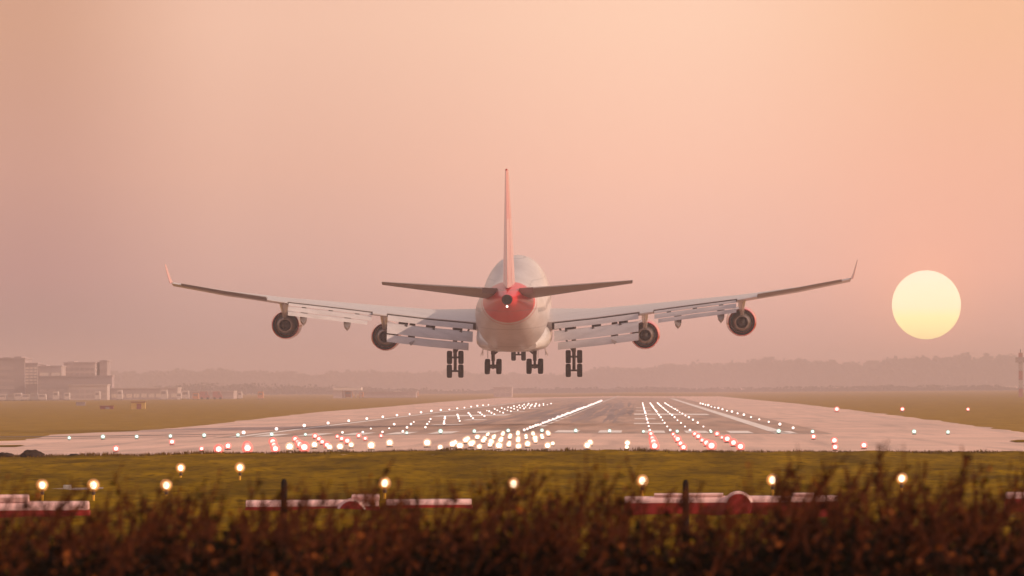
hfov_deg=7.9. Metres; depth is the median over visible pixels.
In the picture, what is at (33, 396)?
parked van
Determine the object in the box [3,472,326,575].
shrub
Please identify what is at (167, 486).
approach light
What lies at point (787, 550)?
shrub
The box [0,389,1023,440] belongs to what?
lawn
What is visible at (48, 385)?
building
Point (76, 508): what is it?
shrub
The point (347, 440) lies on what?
side row light
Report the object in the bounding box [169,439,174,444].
stop light
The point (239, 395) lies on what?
parked van
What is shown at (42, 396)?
parked van
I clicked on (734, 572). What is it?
shrub
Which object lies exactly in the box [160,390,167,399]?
parked van
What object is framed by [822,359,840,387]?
tree
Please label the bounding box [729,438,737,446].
side row light
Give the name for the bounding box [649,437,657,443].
side row light
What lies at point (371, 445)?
crossbar light
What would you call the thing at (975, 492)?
shrub
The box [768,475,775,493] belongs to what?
approach light
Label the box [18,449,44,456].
earth mound
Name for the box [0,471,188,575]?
shrub
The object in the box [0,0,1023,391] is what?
sky
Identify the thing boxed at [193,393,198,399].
parked van
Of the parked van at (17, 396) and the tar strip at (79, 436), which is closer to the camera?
the tar strip at (79, 436)
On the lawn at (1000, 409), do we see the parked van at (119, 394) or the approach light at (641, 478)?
the parked van at (119, 394)
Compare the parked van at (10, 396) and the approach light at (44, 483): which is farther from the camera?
the parked van at (10, 396)
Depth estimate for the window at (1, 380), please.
3153.78 m
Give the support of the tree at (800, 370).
on the lawn at (1000, 409)
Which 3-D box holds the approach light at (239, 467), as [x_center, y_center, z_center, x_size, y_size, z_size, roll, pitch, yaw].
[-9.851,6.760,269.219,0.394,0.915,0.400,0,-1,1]
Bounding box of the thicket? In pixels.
[154,382,559,394]
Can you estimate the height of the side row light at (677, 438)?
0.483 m
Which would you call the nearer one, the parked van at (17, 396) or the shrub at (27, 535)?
the shrub at (27, 535)
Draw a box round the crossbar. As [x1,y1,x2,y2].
[52,487,102,489]
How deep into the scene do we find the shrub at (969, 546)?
44.74 m
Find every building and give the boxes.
[0,356,32,400]
[25,363,43,393]
[38,365,65,375]
[38,375,114,399]
[63,361,99,375]
[68,384,109,399]
[99,360,110,374]
[110,387,181,399]
[189,391,236,398]
[333,388,362,397]
[364,391,417,397]
[493,387,512,396]
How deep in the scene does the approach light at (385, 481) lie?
221.23 m
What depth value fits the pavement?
531.05 m
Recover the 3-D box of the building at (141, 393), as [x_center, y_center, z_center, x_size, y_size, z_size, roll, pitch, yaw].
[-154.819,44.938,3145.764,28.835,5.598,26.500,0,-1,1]
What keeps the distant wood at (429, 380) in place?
on the lawn at (1000, 409)
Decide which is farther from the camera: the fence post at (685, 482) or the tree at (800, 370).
the tree at (800, 370)
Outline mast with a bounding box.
[1015,349,1023,396]
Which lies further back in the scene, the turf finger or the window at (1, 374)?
the window at (1, 374)
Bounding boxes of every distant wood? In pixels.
[110,367,559,391]
[546,353,1023,389]
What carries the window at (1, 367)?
in the building at (12, 375)
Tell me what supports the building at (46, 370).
on the lawn at (1000, 409)
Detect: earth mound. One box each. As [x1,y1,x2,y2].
[0,452,14,457]
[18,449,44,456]
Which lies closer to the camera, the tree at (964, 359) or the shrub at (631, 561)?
the shrub at (631, 561)
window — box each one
[0,366,13,369]
[0,373,13,375]
[0,379,13,382]
[0,386,13,388]
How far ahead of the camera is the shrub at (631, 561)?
50.94 m
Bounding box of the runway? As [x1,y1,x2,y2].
[220,397,831,437]
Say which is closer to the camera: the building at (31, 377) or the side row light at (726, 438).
the side row light at (726, 438)
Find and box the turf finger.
[0,445,23,446]
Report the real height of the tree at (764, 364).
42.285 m
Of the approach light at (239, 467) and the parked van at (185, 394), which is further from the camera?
the parked van at (185, 394)
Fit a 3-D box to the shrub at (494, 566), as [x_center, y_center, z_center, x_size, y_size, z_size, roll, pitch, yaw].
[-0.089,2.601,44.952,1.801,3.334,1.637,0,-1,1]
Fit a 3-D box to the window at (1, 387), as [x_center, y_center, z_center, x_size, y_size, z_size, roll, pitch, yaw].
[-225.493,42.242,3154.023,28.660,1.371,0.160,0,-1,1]
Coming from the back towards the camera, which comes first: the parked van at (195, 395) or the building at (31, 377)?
the building at (31, 377)
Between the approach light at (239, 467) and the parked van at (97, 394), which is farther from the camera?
the parked van at (97, 394)
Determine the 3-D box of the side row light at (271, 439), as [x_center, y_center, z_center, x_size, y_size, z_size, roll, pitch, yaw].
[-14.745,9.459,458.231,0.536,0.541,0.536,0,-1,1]
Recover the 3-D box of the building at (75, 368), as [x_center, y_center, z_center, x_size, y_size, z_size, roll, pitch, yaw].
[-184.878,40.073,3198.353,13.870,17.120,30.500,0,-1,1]
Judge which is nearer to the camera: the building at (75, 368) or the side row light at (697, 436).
the side row light at (697, 436)
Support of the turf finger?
on the pavement
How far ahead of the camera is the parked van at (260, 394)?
2929.21 m
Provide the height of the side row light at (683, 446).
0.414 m
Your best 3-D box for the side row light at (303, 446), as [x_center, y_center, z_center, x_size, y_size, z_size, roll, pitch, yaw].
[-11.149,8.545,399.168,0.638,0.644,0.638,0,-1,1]
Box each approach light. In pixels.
[38,481,46,500]
[89,480,98,500]
[162,480,170,494]
[177,464,184,476]
[236,464,243,479]
[380,478,389,498]
[509,479,517,490]
[637,476,646,495]
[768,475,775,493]
[897,474,905,493]
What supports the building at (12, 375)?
on the lawn at (1000, 409)
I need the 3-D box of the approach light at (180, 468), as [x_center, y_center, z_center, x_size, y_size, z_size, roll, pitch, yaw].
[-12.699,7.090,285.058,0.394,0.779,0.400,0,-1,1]
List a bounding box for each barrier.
[0,494,89,517]
[245,494,378,510]
[386,499,470,508]
[624,491,837,516]
[1005,492,1021,511]
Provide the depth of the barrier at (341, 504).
199.75 m
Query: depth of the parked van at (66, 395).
3030.60 m
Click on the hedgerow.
(890, 387)
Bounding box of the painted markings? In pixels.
[214,396,794,437]
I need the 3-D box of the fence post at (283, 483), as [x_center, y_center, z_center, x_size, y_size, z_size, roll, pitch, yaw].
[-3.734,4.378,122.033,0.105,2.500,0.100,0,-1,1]
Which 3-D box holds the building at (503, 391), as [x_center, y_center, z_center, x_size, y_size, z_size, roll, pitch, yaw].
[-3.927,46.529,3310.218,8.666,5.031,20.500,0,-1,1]
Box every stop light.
[113,445,118,451]
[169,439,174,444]
[224,442,231,449]
[831,437,837,443]
[832,444,837,450]
[860,442,866,448]
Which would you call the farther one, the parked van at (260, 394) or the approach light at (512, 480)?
the parked van at (260, 394)
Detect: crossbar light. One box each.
[287,444,292,451]
[368,443,374,449]
[424,440,430,447]
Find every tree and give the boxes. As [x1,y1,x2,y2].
[755,356,775,386]
[793,358,807,386]
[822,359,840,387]
[916,355,929,388]
[956,352,975,384]
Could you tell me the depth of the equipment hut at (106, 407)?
1518.28 m
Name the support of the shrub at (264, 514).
on the ground at (493, 488)
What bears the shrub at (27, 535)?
on the ground at (493, 488)
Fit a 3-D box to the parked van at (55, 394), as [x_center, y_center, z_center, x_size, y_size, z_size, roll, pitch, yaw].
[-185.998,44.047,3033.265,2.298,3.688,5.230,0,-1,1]
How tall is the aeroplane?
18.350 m
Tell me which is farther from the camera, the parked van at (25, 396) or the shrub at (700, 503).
the parked van at (25, 396)
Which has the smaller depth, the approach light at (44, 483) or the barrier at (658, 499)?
the barrier at (658, 499)
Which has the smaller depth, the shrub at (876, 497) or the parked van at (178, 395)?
the shrub at (876, 497)
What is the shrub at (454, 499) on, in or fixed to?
on the ground at (493, 488)
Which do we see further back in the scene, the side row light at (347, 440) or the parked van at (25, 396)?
the parked van at (25, 396)
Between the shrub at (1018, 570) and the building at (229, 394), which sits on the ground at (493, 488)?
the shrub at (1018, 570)
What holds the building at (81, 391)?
on the lawn at (1000, 409)
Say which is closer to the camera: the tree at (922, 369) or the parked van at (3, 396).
the parked van at (3, 396)
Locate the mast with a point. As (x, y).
(1019, 359)
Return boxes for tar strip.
[9,434,209,436]
[32,436,188,438]
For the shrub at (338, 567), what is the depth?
43.83 m
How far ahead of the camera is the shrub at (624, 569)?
44.93 m
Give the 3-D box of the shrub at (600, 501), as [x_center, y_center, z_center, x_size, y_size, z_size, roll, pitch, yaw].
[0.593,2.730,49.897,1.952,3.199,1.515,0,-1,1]
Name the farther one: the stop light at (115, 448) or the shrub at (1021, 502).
the stop light at (115, 448)
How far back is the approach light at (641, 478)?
223.03 m
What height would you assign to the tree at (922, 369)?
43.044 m
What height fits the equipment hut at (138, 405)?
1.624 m
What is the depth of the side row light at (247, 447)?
398.99 m
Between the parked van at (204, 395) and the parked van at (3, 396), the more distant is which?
the parked van at (204, 395)
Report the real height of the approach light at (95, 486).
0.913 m
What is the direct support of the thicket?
on the lawn at (1000, 409)
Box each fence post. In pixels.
[281,479,286,559]
[683,479,688,573]
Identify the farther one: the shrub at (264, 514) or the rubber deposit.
the rubber deposit
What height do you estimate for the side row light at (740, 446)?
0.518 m
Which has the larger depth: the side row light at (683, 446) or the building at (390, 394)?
the building at (390, 394)
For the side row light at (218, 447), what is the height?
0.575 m
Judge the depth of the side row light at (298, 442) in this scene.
428.01 m
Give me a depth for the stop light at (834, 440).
448.66 m
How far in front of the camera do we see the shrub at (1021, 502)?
50.04 m
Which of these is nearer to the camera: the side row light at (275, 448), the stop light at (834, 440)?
the side row light at (275, 448)
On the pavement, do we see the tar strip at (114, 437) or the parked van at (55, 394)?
the tar strip at (114, 437)
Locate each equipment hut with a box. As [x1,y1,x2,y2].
[76,402,84,405]
[100,406,113,408]
[131,402,145,408]
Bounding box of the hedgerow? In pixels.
[513,384,1023,392]
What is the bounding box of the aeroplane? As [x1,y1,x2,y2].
[165,168,857,377]
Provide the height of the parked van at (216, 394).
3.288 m
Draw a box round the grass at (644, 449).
[1,446,1017,457]
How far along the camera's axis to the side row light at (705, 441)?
427.63 m
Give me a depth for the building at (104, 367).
3193.27 m
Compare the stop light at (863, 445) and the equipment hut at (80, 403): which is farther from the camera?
the equipment hut at (80, 403)
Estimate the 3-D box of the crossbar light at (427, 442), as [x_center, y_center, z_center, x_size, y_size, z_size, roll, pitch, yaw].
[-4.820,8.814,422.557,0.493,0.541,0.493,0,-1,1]
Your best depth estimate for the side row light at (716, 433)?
517.61 m
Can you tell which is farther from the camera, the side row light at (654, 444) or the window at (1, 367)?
the window at (1, 367)
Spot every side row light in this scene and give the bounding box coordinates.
[213,444,223,452]
[242,442,252,452]
[268,437,276,443]
[271,444,279,452]
[295,440,302,448]
[298,441,309,451]
[323,441,330,448]
[343,437,350,444]
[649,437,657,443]
[650,441,659,450]
[674,435,681,442]
[680,443,686,449]
[695,433,700,439]
[702,439,708,446]
[706,440,716,450]
[714,431,719,436]
[723,434,731,442]
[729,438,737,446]
[736,442,744,450]
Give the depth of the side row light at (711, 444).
398.60 m
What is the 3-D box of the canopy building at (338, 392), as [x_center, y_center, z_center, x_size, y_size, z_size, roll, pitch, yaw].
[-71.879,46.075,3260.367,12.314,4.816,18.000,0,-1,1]
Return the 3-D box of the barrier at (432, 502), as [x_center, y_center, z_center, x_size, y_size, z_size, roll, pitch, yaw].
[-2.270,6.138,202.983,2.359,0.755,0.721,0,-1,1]
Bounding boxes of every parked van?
[0,394,6,400]
[7,394,13,400]
[14,393,21,399]
[22,394,29,400]
[30,393,37,399]
[38,394,46,400]
[53,391,58,400]
[64,393,69,399]
[95,391,100,399]
[117,390,122,399]
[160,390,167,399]
[176,393,181,399]
[182,391,189,399]
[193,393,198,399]
[200,392,209,399]
[213,391,222,398]
[237,392,242,398]
[258,391,263,399]
[345,391,352,397]
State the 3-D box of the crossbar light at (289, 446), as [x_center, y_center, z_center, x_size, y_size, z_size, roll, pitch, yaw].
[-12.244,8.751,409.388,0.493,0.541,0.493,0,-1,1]
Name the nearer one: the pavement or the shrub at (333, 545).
the shrub at (333, 545)
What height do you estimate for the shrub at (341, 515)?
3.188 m
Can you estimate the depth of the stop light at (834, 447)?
402.72 m
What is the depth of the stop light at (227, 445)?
428.11 m
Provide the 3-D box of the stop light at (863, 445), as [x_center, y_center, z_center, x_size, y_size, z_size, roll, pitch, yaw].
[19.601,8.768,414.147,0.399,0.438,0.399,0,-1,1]
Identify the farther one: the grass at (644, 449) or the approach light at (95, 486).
the grass at (644, 449)
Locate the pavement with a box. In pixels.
[0,396,1023,455]
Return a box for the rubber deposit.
[476,401,633,423]
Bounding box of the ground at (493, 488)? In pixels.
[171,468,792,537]
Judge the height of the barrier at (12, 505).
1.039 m
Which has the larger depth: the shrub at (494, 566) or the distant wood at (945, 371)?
the distant wood at (945, 371)
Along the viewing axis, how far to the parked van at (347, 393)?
3268.75 m
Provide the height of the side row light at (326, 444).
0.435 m
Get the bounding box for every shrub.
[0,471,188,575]
[0,474,108,575]
[2,475,215,575]
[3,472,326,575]
[109,463,376,575]
[156,483,430,575]
[226,458,475,575]
[259,480,515,575]
[303,464,538,575]
[346,442,644,575]
[441,478,753,575]
[463,456,742,575]
[527,513,781,575]
[580,471,857,575]
[661,443,991,575]
[670,461,881,573]
[768,440,1022,575]
[802,471,1023,575]
[847,451,1023,574]
[898,445,1023,575]
[938,484,1023,575]

